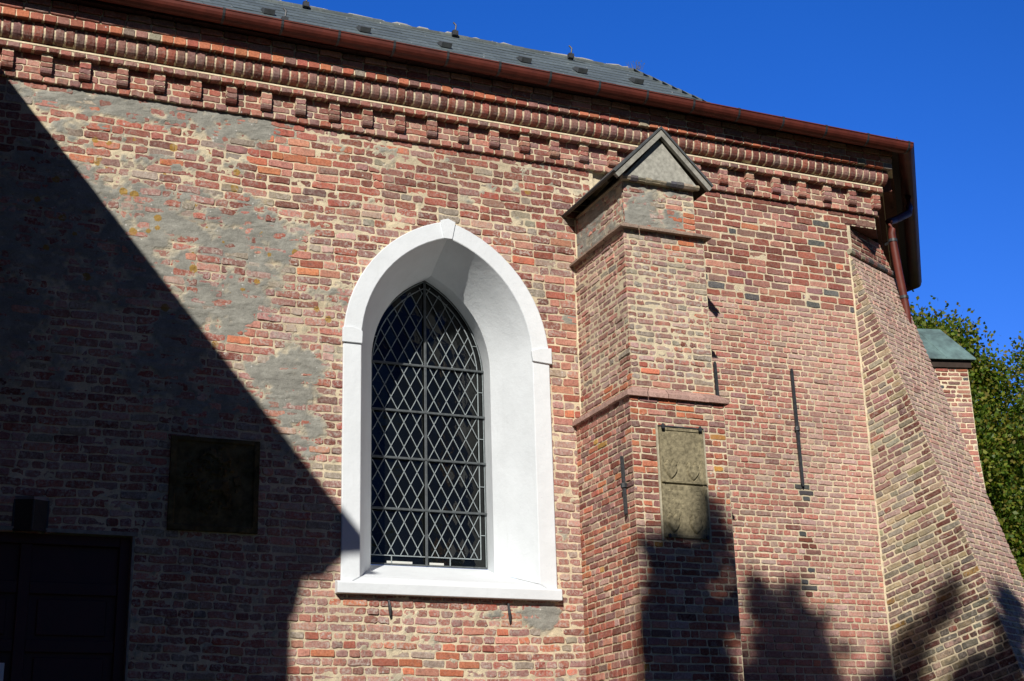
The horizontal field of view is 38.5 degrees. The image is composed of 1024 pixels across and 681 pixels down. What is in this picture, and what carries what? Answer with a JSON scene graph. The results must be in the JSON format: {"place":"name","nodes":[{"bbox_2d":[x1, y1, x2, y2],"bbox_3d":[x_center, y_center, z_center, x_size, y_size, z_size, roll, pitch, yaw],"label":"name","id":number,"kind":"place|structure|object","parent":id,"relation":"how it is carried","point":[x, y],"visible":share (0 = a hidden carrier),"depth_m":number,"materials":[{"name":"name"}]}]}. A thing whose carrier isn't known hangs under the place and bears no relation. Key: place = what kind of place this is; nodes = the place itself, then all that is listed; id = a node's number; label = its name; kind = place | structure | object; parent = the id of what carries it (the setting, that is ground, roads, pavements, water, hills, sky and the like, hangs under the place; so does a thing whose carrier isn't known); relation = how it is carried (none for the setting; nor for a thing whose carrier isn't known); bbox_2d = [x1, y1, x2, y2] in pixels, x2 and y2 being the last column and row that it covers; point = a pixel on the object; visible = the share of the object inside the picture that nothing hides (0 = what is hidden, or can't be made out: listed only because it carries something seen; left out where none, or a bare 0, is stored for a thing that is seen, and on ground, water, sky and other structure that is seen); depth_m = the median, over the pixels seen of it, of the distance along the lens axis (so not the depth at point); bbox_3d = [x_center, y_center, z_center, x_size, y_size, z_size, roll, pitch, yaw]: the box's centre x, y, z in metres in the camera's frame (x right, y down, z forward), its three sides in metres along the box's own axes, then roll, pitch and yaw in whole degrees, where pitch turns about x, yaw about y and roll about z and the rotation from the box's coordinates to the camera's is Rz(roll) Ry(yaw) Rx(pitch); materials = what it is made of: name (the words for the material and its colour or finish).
{"place":"outdoors","nodes":[
{"label":"outdoors","id":0,"kind":"place"},
{"bbox_2d":[626,61,644,69],"bbox_3d":[1.811,-4.054,21.526,0.310,0.162,0.059,6,-20,-22],"label":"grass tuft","id":1,"kind":"object","parent":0,"point":[639,65],"visible":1,"depth_m":21.53,"materials":[{"name":"green plant"}]},
{"bbox_2d":[281,0,1023,577],"label":"sky","id":2,"kind":"structure","parent":0,"point":[943,77],"materials":[{"name":"blue"}]},
{"label":"ground","id":3,"kind":"structure","parent":0,"visible":0},
{"bbox_2d":[0,0,1023,680],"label":"church","id":4,"kind":"structure","parent":3,"relation":"on","point":[398,300],"depth_m":15.10,"materials":[{"name":"brick"}]},
{"bbox_2d":[0,663,4,680],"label":"notice sign","id":5,"kind":"object","parent":4,"relation":"attached to","point":[1,671],"visible":1,"depth_m":12.65,"materials":[{"name":"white ceramic"}]},
{"bbox_2d":[11,496,49,531],"bbox_3d":[-4.241,1.528,12.964,0.312,0.341,0.220,6,-20,-22],"label":"wall lamp","id":6,"kind":"object","parent":4,"relation":"attached to","point":[30,513],"visible":1,"depth_m":12.96,"materials":[{"name":"metal"}]},
{"bbox_2d":[0,526,137,680],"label":"door","id":7,"kind":"structure","parent":4,"relation":"in","point":[66,598],"depth_m":13.06,"materials":[{"name":"black paint"}]},
{"bbox_2d":[166,435,259,533],"bbox_3d":[-2.786,1.349,13.754,0.840,0.888,0.084,6,-20,-22],"label":"sandstone relief","id":8,"kind":"object","parent":4,"relation":"attached to","point":[213,484],"visible":1,"depth_m":13.75},
{"bbox_2d":[335,219,561,601],"bbox_3d":[-0.815,0.740,15.361,2.345,4.009,0.993,6,-20,-22],"label":"window","id":9,"kind":"structure","parent":4,"relation":"in","point":[447,455],"depth_m":15.56,"materials":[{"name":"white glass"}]},
{"bbox_2d":[655,423,711,542],"bbox_3d":[1.681,1.393,14.364,0.550,1.162,0.085,6,-20,-22],"label":"memorial tablet","id":10,"kind":"object","parent":4,"relation":"attached to","point":[683,484],"visible":1,"depth_m":14.35,"materials":[{"name":"stone"}]},
{"bbox_2d":[910,290,1023,581],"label":"broadleaf tree","id":11,"kind":"object","parent":3,"relation":"on","point":[998,439],"visible":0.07,"depth_m":36.93,"materials":[{"name":"green plant"}]},
{"bbox_2d":[995,331,1023,559],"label":"broadleaf tree","id":12,"kind":"object","parent":3,"relation":"on","point":[1018,358],"visible":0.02,"depth_m":42.37,"materials":[{"name":"green plant"}]}
]}

